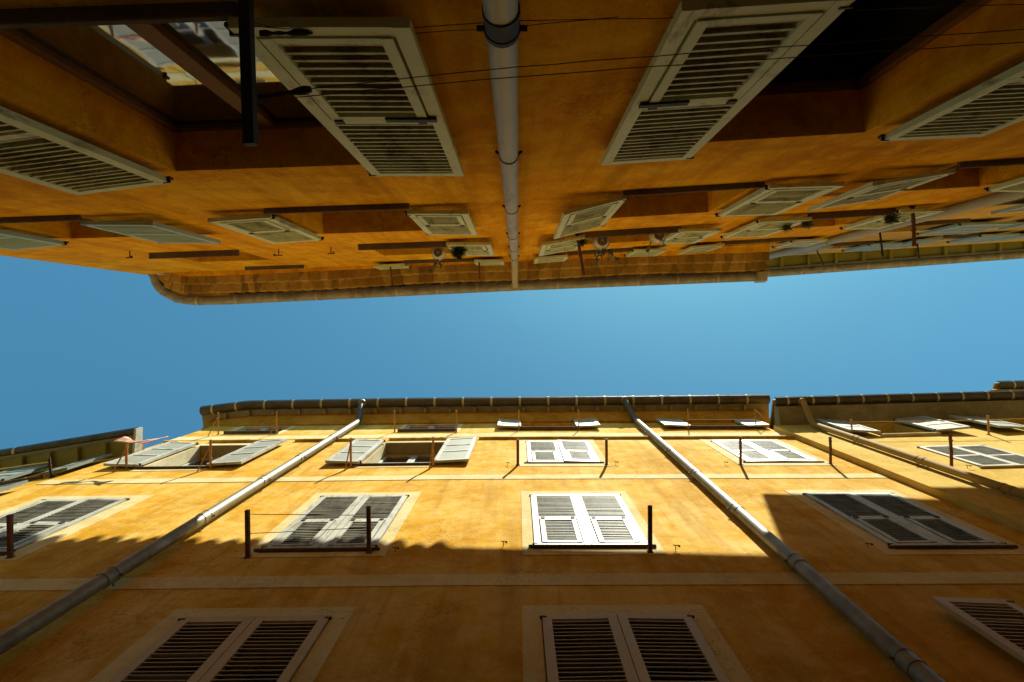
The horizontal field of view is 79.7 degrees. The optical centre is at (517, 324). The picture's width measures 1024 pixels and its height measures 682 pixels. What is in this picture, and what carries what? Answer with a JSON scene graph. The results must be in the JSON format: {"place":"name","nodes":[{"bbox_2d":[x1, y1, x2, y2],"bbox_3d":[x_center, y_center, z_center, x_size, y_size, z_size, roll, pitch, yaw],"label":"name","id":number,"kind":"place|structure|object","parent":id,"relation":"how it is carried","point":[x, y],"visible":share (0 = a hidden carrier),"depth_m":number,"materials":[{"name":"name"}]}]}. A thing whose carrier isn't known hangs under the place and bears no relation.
{"place":"outdoors","nodes":[
{"label":"outdoors","id":0,"kind":"place"},
{"bbox_2d":[0,255,1023,449],"label":"sky","id":1,"kind":"structure","parent":0,"point":[84,351],"materials":[{"name":"blue"}]},
{"bbox_2d":[990,380,1023,390],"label":"house","id":2,"kind":"structure","parent":0,"point":[1012,385],"depth_m":14.92,"materials":[{"name":"paint"}]},
{"label":"ground","id":3,"kind":"structure","parent":0,"visible":0},
{"bbox_2d":[0,427,144,495],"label":"olive eaved house","id":4,"kind":"structure","parent":3,"relation":"on","point":[70,455],"depth_m":9.77,"materials":[{"name":"yellow paint"}]},
{"bbox_2d":[0,480,27,491],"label":"window","id":5,"kind":"structure","parent":4,"relation":"in","point":[4,487],"depth_m":7.66,"materials":[{"name":"white paint"}]},
{"bbox_2d":[47,457,54,478],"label":"laundry rod","id":6,"kind":"object","parent":4,"relation":"attached to","point":[50,468],"visible":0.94,"depth_m":8.44,"materials":[{"name":"black metal"}]},
{"bbox_2d":[0,462,47,468],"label":"clothesline","id":7,"kind":"object","parent":6,"relation":"attached to","point":[24,465],"visible":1,"depth_m":8.46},
{"bbox_2d":[0,453,111,485],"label":"window","id":8,"kind":"structure","parent":4,"relation":"in","point":[9,474],"depth_m":8.91,"materials":[{"name":"white paint"}]},
{"bbox_2d":[0,0,1023,304],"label":"orange house","id":9,"kind":"structure","parent":3,"relation":"on","point":[120,134],"depth_m":4.01,"materials":[{"name":"brown paint"}]},
{"bbox_2d":[0,215,220,250],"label":"window","id":10,"kind":"structure","parent":9,"relation":"in","point":[153,231],"depth_m":6.05,"materials":[{"name":"grey paint"}]},
{"bbox_2d":[149,250,238,258],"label":"window","id":11,"kind":"structure","parent":9,"relation":"in","point":[214,253],"depth_m":8.13,"materials":[{"name":"brown paint"}]},
{"bbox_2d":[0,1,463,194],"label":"window","id":12,"kind":"structure","parent":9,"relation":"in","point":[177,65],"depth_m":3.03,"materials":[{"name":"brown paint"}]},
{"bbox_2d":[238,0,258,146],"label":"laundry rod","id":13,"kind":"object","parent":9,"relation":"attached to","point":[248,73],"visible":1,"depth_m":1.97,"materials":[{"name":"black metal"}]},
{"bbox_2d":[254,17,616,33],"bbox_3d":[-0.261,-1.051,2.115,1.246,0.173,0.015,-5,-90,0],"label":"clothesline","id":14,"kind":"object","parent":13,"relation":"attached to","point":[446,30],"visible":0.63,"depth_m":2.20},
{"bbox_2d":[259,29,312,36],"bbox_3d":[-0.786,-0.990,2.078,0.161,0.092,0.024,-15,-90,0],"label":"line tensioner","id":15,"kind":"object","parent":14,"relation":"attached to","point":[265,33],"visible":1,"depth_m":2.08,"materials":[{"name":"black metal"}]},
{"bbox_2d":[254,4,1023,27],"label":"clothesline","id":16,"kind":"object","parent":13,"relation":"attached to","point":[673,17],"visible":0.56,"depth_m":2.19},
{"bbox_2d":[257,29,1023,94],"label":"clothesline","id":17,"kind":"object","parent":13,"relation":"attached to","point":[634,57],"visible":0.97,"depth_m":2.19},
{"bbox_2d":[257,42,1023,101],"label":"clothesline","id":18,"kind":"object","parent":13,"relation":"attached to","point":[637,67],"visible":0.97,"depth_m":2.19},
{"bbox_2d":[257,86,311,101],"bbox_3d":[-0.780,-0.773,2.054,0.174,0.071,0.032,-19,-90,0],"label":"line tensioner","id":19,"kind":"object","parent":18,"relation":"attached to","point":[281,94],"visible":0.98,"depth_m":2.05,"materials":[{"name":"black metal"}]},
{"bbox_2d":[245,265,303,269],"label":"window","id":20,"kind":"structure","parent":9,"relation":"in","point":[278,266],"depth_m":10.21,"materials":[{"name":"brown paint"}]},
{"bbox_2d":[208,203,477,243],"bbox_3d":[-1.638,-1.027,6.287,2.364,1.545,0.132,-2,-90,0],"label":"window","id":21,"kind":"structure","parent":9,"relation":"in","point":[267,227],"depth_m":5.88,"materials":[{"name":"grey paint"}]},
{"bbox_2d":[388,262,392,284],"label":"laundry rod","id":22,"kind":"object","parent":9,"relation":"attached to","point":[391,274],"visible":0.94,"depth_m":10.29,"materials":[{"name":"metal"}]},
{"bbox_2d":[358,241,493,255],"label":"window","id":23,"kind":"structure","parent":9,"relation":"in","point":[474,248],"depth_m":8.00,"materials":[{"name":"grey paint"}]},
{"bbox_2d":[429,248,445,271],"bbox_3d":[-1.078,-0.882,8.269,0.207,0.359,0.366,0,-90,0],"label":"potted plant","id":24,"kind":"object","parent":9,"relation":"on","point":[439,254],"visible":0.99,"depth_m":8.22,"materials":[{"name":"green plant"}]},
{"bbox_2d":[373,258,503,269],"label":"window","id":25,"kind":"structure","parent":9,"relation":"in","point":[405,263],"depth_m":10.08,"materials":[{"name":"brown paint"}]},
{"bbox_2d":[448,241,467,260],"bbox_3d":[-0.780,-0.969,8.017,0.286,0.275,0.280,0,-90,0],"label":"hanging plant","id":26,"kind":"object","parent":9,"relation":"on","point":[458,252],"visible":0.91,"depth_m":8.00,"materials":[{"name":"green plant"}]},
{"bbox_2d":[477,257,479,278],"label":"laundry rod","id":27,"kind":"object","parent":9,"relation":"attached to","point":[479,267],"visible":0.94,"depth_m":10.04,"materials":[{"name":"metal"}]},
{"bbox_2d":[477,0,526,290],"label":"drainpipe","id":28,"kind":"object","parent":9,"relation":"attached to","point":[501,28],"visible":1,"depth_m":2.61,"materials":[{"name":"grey plastic"}]},
{"bbox_2d":[574,233,584,275],"bbox_3d":[0.800,-0.918,7.922,0.061,0.072,0.564,-9,-90,0],"label":"laundry rod","id":29,"kind":"object","parent":9,"relation":"attached to","point":[580,257],"visible":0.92,"depth_m":7.90,"materials":[{"name":"metal"}]},
{"bbox_2d":[575,238,588,246],"bbox_3d":[0.831,-1.083,7.970,0.171,0.189,0.196,44,-90,0],"label":"hanging plant","id":30,"kind":"object","parent":9,"relation":"on","point":[583,242],"visible":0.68,"depth_m":7.95,"materials":[{"name":"green plant"}]},
{"bbox_2d":[534,247,666,263],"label":"window","id":31,"kind":"structure","parent":9,"relation":"in","point":[632,252],"depth_m":9.90,"materials":[{"name":"brown paint"}]},
{"bbox_2d":[592,237,620,266],"bbox_3d":[1.140,-0.977,7.960,0.334,0.408,0.451,0,-90,0],"label":"potted plant","id":32,"kind":"object","parent":9,"relation":"on","point":[601,243],"visible":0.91,"depth_m":7.93,"materials":[{"name":"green plant"}]},
{"bbox_2d":[539,226,721,255],"bbox_3d":[1.441,-1.168,8.404,2.291,1.291,0.162,-5,-90,0],"label":"window","id":33,"kind":"structure","parent":9,"relation":"in","point":[678,235],"depth_m":7.82,"materials":[{"name":"brown paint"}]},
{"bbox_2d":[645,233,665,251],"bbox_3d":[1.798,-1.074,7.948,0.249,0.301,0.372,21,-90,0],"label":"potted plant","id":34,"kind":"object","parent":9,"relation":"on","point":[656,238],"visible":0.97,"depth_m":7.87,"materials":[{"name":"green plant"}]},
{"bbox_2d":[554,181,844,238],"bbox_3d":[1.614,-1.175,6.162,2.444,1.684,0.194,-5,-90,0],"label":"window","id":35,"kind":"structure","parent":9,"relation":"in","point":[772,199],"depth_m":5.68,"materials":[{"name":"brown paint"}]},
{"bbox_2d":[677,237,827,254],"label":"window","id":36,"kind":"structure","parent":9,"relation":"in","point":[792,242],"depth_m":9.80,"materials":[{"name":"brown paint"}]},
{"bbox_2d":[781,223,792,232],"bbox_3d":[3.300,-1.193,7.512,0.177,0.158,0.154,0,-90,0],"label":"hanging plant","id":37,"kind":"object","parent":9,"relation":"hanging from","point":[786,226],"visible":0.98,"depth_m":7.51,"materials":[{"name":"green plant"}]},
{"bbox_2d":[801,220,814,230],"bbox_3d":[3.522,-1.244,7.463,0.196,0.183,0.190,0,-90,0],"label":"hanging plant","id":38,"kind":"object","parent":9,"relation":"on","point":[807,224],"visible":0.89,"depth_m":7.45,"materials":[{"name":"green plant"}]},
{"bbox_2d":[601,0,1023,165],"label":"window","id":39,"kind":"structure","parent":9,"relation":"in","point":[670,115],"depth_m":3.25,"materials":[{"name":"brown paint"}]},
{"bbox_2d":[720,208,944,238],"bbox_3d":[3.964,-1.335,8.000,2.185,1.500,0.129,-3,-90,0],"label":"window","id":40,"kind":"structure","parent":9,"relation":"in","point":[761,227],"depth_m":7.53,"materials":[{"name":"brown paint"}]},
{"bbox_2d":[882,213,900,226],"bbox_3d":[4.520,-1.291,7.409,0.230,0.214,0.226,0,-90,0],"label":"hanging plant","id":41,"kind":"object","parent":9,"relation":"on","point":[890,219],"visible":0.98,"depth_m":7.41,"materials":[{"name":"green plant"}]},
{"bbox_2d":[908,205,917,245],"bbox_3d":[4.734,-1.193,7.342,0.066,0.079,0.502,-4,-90,0],"label":"laundry rod","id":42,"kind":"object","parent":9,"relation":"attached to","point":[914,229],"visible":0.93,"depth_m":7.32,"materials":[{"name":"metal"}]},
{"bbox_2d":[808,158,1023,210],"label":"window","id":43,"kind":"structure","parent":9,"relation":"in","point":[875,190],"depth_m":5.53,"materials":[{"name":"brown paint"}]},
{"bbox_2d":[0,394,1023,681],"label":"yellow apartment house","id":44,"kind":"structure","parent":3,"relation":"on","point":[572,580],"depth_m":5.30,"materials":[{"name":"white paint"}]},
{"bbox_2d":[5,514,15,558],"bbox_3d":[-4.460,1.867,5.390,0.051,0.060,0.400,0,-90,0],"label":"laundry rod","id":45,"kind":"object","parent":44,"relation":"attached to","point":[10,535],"visible":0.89,"depth_m":5.37,"materials":[{"name":"metal"}]},
{"bbox_2d":[0,495,153,560],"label":"window","id":46,"kind":"structure","parent":44,"relation":"in","point":[40,522],"depth_m":6.52,"materials":[{"name":"white paint"}]},
{"bbox_2d":[112,444,129,471],"bbox_3d":[-5.627,1.890,8.693,0.108,0.243,0.382,0,-90,0],"label":"laundry rod","id":47,"kind":"object","parent":44,"relation":"attached to","point":[126,453],"visible":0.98,"depth_m":8.76,"materials":[{"name":"paint"}]},
{"bbox_2d":[113,436,167,443],"bbox_3d":[-5.435,1.657,8.838,0.660,0.266,0.078,0,-90,0],"label":"laundry cloth","id":48,"kind":"object","parent":47,"relation":"hanging from","point":[124,439],"visible":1,"depth_m":8.81,"materials":[{"name":"pink fabric"}]},
{"bbox_2d":[0,399,365,654],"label":"drainpipe","id":49,"kind":"object","parent":44,"relation":"attached to","point":[19,632],"visible":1,"depth_m":5.03,"materials":[{"name":"metal"}]},
{"bbox_2d":[103,439,286,470],"bbox_3d":[-4.936,2.133,9.610,1.970,1.980,0.371,0,-90,0],"label":"window","id":50,"kind":"structure","parent":44,"relation":"in","point":[228,455],"depth_m":9.65,"materials":[{"name":"white paint"}]},
{"bbox_2d":[197,439,213,471],"bbox_3d":[-4.418,1.851,8.661,0.123,0.239,0.431,0,-90,0],"label":"laundry rod","id":51,"kind":"object","parent":44,"relation":"attached to","point":[210,452],"visible":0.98,"depth_m":8.73,"materials":[{"name":"paint"}]},
{"bbox_2d":[207,412,219,436],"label":"laundry rod","id":52,"kind":"object","parent":44,"relation":"attached to","point":[217,419],"visible":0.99,"depth_m":11.50,"materials":[{"name":"paint"}]},
{"bbox_2d":[88,607,355,681],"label":"window","id":53,"kind":"structure","parent":44,"relation":"in","point":[234,659],"depth_m":3.86,"materials":[{"name":"white paint"}]},
{"bbox_2d":[243,510,251,558],"bbox_3d":[-2.350,1.827,5.340,0.051,0.060,0.430,0,-90,0],"label":"laundry rod","id":54,"kind":"object","parent":44,"relation":"attached to","point":[247,537],"visible":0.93,"depth_m":5.32,"materials":[{"name":"metal"}]},
{"bbox_2d":[252,514,312,514],"bbox_3d":[-1.834,1.665,5.390,1.041,0.065,0.009,2,-90,0],"label":"clothesline","id":55,"kind":"object","parent":54,"relation":"attached to","point":[282,514],"visible":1,"depth_m":5.37,"materials":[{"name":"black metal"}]},
{"bbox_2d":[250,527,365,533],"bbox_3d":[-1.833,1.805,5.390,1.041,0.065,0.008,-2,-90,0],"label":"clothesline","id":56,"kind":"object","parent":54,"relation":"attached to","point":[308,530],"visible":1,"depth_m":5.38,"materials":[{"name":"black metal"}]},
{"bbox_2d":[220,426,295,434],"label":"window","id":57,"kind":"structure","parent":44,"relation":"in","point":[247,431],"depth_m":11.56,"materials":[{"name":"white paint"}]},
{"bbox_2d":[270,412,278,435],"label":"laundry rod","id":58,"kind":"object","parent":44,"relation":"attached to","point":[276,424],"visible":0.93,"depth_m":11.48,"materials":[{"name":"paint"}]},
{"bbox_2d":[239,492,420,557],"bbox_3d":[-1.790,2.008,6.345,1.260,2.050,0.056,-1,-90,0],"label":"window","id":59,"kind":"structure","parent":44,"relation":"in","point":[339,511],"depth_m":6.08,"materials":[{"name":"white paint"}]},
{"bbox_2d":[344,438,352,470],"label":"laundry rod","id":60,"kind":"object","parent":44,"relation":"attached to","point":[350,450],"visible":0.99,"depth_m":8.69,"materials":[{"name":"paint"}]},
{"bbox_2d":[365,506,372,553],"bbox_3d":[-1.310,1.814,5.400,0.051,0.060,0.430,0,-90,0],"label":"laundry rod","id":61,"kind":"object","parent":44,"relation":"attached to","point":[368,524],"visible":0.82,"depth_m":5.38,"materials":[{"name":"metal"}]},
{"bbox_2d":[325,437,476,467],"bbox_3d":[-1.731,2.097,9.640,2.060,1.960,0.367,0,-90,0],"label":"window","id":62,"kind":"structure","parent":44,"relation":"in","point":[453,449],"depth_m":9.87,"materials":[{"name":"white paint"}]},
{"bbox_2d":[395,424,462,432],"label":"window","id":63,"kind":"structure","parent":44,"relation":"in","point":[410,429],"depth_m":11.56,"materials":[{"name":"white paint"}]},
{"bbox_2d":[429,437,434,469],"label":"laundry rod","id":64,"kind":"object","parent":44,"relation":"attached to","point":[432,454],"visible":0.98,"depth_m":8.69,"materials":[{"name":"paint"}]},
{"bbox_2d":[516,439,519,465],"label":"laundry rod","id":65,"kind":"object","parent":44,"relation":"attached to","point":[517,452],"visible":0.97,"depth_m":8.72,"materials":[{"name":"metal"}]},
{"bbox_2d":[518,410,519,430],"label":"laundry rod","id":66,"kind":"object","parent":44,"relation":"attached to","point":[518,420],"visible":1,"depth_m":11.61,"materials":[{"name":"paint"}]},
{"bbox_2d":[497,419,599,429],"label":"window","id":67,"kind":"structure","parent":44,"relation":"in","point":[501,422],"depth_m":11.66,"materials":[{"name":"white paint"}]},
{"bbox_2d":[519,439,609,466],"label":"window","id":68,"kind":"structure","parent":44,"relation":"in","point":[540,452],"depth_m":9.47,"materials":[{"name":"white paint"}]},
{"bbox_2d":[521,491,666,554],"bbox_3d":[0.665,2.110,6.340,1.250,2.040,0.295,0,-90,0],"label":"window","id":69,"kind":"structure","parent":44,"relation":"in","point":[562,522],"depth_m":6.09,"materials":[{"name":"white paint"}]},
{"bbox_2d":[604,439,608,464],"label":"laundry rod","id":70,"kind":"object","parent":44,"relation":"attached to","point":[606,451],"visible":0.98,"depth_m":8.73,"materials":[{"name":"metal"}]},
{"bbox_2d":[522,605,752,681],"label":"window","id":71,"kind":"structure","parent":44,"relation":"in","point":[622,660],"depth_m":3.84,"materials":[{"name":"white paint"}]},
{"bbox_2d":[646,505,653,552],"bbox_3d":[1.160,1.800,5.380,0.051,0.060,0.430,0,-90,0],"label":"laundry rod","id":72,"kind":"object","parent":44,"relation":"attached to","point":[649,550],"visible":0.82,"depth_m":5.36,"materials":[{"name":"metal"}]},
{"bbox_2d":[656,418,769,428],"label":"window","id":73,"kind":"structure","parent":44,"relation":"in","point":[745,424],"depth_m":11.70,"materials":[{"name":"white paint"}]},
{"bbox_2d":[739,436,742,464],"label":"laundry rod","id":74,"kind":"object","parent":44,"relation":"attached to","point":[740,450],"visible":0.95,"depth_m":8.71,"materials":[{"name":"metal"}]},
{"bbox_2d":[699,439,836,465],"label":"window","id":75,"kind":"structure","parent":44,"relation":"in","point":[755,452],"depth_m":9.42,"materials":[{"name":"white paint"}]},
{"bbox_2d":[621,396,945,681],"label":"drainpipe","id":76,"kind":"object","parent":44,"relation":"attached to","point":[909,663],"visible":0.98,"depth_m":4.50,"materials":[{"name":"metal"}]},
{"bbox_2d":[828,437,832,463],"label":"laundry rod","id":77,"kind":"object","parent":44,"relation":"attached to","point":[830,450],"visible":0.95,"depth_m":8.73,"materials":[{"name":"metal"}]},
{"bbox_2d":[784,490,1023,554],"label":"window","id":78,"kind":"structure","parent":44,"relation":"in","point":[891,520],"depth_m":6.07,"materials":[{"name":"white paint"}]},
{"bbox_2d":[932,596,1023,662],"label":"window","id":79,"kind":"structure","parent":44,"relation":"in","point":[1009,636],"depth_m":4.00,"materials":[{"name":"white paint"}]},
{"bbox_2d":[765,192,1023,276],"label":"peach house","id":80,"kind":"structure","parent":3,"relation":"on","point":[995,232],"depth_m":12.84,"materials":[{"name":"orange paint"}]},
{"bbox_2d":[785,241,902,255],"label":"window","id":81,"kind":"structure","parent":80,"relation":"in","point":[865,245],"depth_m":11.32,"materials":[{"name":"white paint"}]},
{"bbox_2d":[879,232,883,255],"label":"laundry rod","id":82,"kind":"object","parent":80,"relation":"attached to","point":[881,245],"visible":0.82,"depth_m":9.69,"materials":[{"name":"black metal"}]},
{"bbox_2d":[769,192,1023,258],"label":"drainpipe","id":83,"kind":"object","parent":80,"relation":"attached to","point":[989,200],"visible":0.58,"depth_m":7.76,"materials":[{"name":"grey metal"}]},
{"bbox_2d":[883,232,1020,248],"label":"window","id":84,"kind":"structure","parent":80,"relation":"in","point":[971,237],"depth_m":11.04,"materials":[{"name":"white paint"}]},
{"bbox_2d":[907,218,1016,234],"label":"window","id":85,"kind":"structure","parent":80,"relation":"in","point":[964,226],"depth_m":9.14,"materials":[{"name":"white paint"}]},
{"bbox_2d":[990,234,1023,241],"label":"window","id":86,"kind":"structure","parent":80,"relation":"in","point":[1021,236],"depth_m":11.44,"materials":[{"name":"white paint"}]},
{"bbox_2d":[991,204,1023,213],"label":"window","id":87,"kind":"structure","parent":80,"relation":"in","point":[1020,207],"depth_m":7.52,"materials":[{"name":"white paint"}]},
{"bbox_2d":[999,223,1023,229],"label":"window","id":88,"kind":"structure","parent":80,"relation":"in","point":[1021,225],"depth_m":9.52,"materials":[{"name":"white paint"}]},
{"bbox_2d":[769,390,1023,532],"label":"pale yellow house","id":89,"kind":"structure","parent":3,"relation":"on","point":[997,454],"depth_m":10.21,"materials":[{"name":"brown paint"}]},
{"bbox_2d":[815,416,969,436],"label":"window","id":90,"kind":"structure","parent":89,"relation":"in","point":[937,426],"depth_m":10.59,"materials":[{"name":"white paint"}]},
{"bbox_2d":[798,398,1023,499],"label":"drainpipe","id":91,"kind":"object","parent":89,"relation":"attached to","point":[1005,488],"visible":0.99,"depth_m":8.13,"materials":[{"name":"metal"}]},
{"bbox_2d":[948,434,953,466],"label":"laundry rod","id":92,"kind":"object","parent":89,"relation":"attached to","point":[950,448],"visible":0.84,"depth_m":7.91,"materials":[{"name":"metal"}]},
{"bbox_2d":[917,445,1023,467],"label":"window","id":93,"kind":"structure","parent":89,"relation":"in","point":[981,456],"depth_m":8.62,"materials":[{"name":"white paint"}]},
{"bbox_2d":[949,415,1023,428],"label":"window","id":94,"kind":"structure","parent":89,"relation":"in","point":[995,423],"depth_m":10.71,"materials":[{"name":"white paint"}]},
{"bbox_2d":[986,415,990,434],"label":"laundry rod","id":95,"kind":"object","parent":89,"relation":"attached to","point":[988,426],"visible":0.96,"depth_m":10.14,"materials":[{"name":"paint"}]},
{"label":"laundry rod","id":96,"kind":"object","parent":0,"visible":0},
{"bbox_2d":[689,419,754,419],"bbox_3d":[3.925,1.822,11.820,1.310,0.050,0.014,0,-90,0],"label":"clothesline","id":97,"kind":"object","parent":96,"relation":"attached to","point":[721,419],"visible":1,"depth_m":11.81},
{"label":"laundry rod","id":98,"kind":"object","parent":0,"visible":0},
{"bbox_2d":[852,418,1023,421],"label":"clothesline","id":99,"kind":"object","parent":98,"relation":"attached to","point":[935,420],"visible":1,"depth_m":10.21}
]}

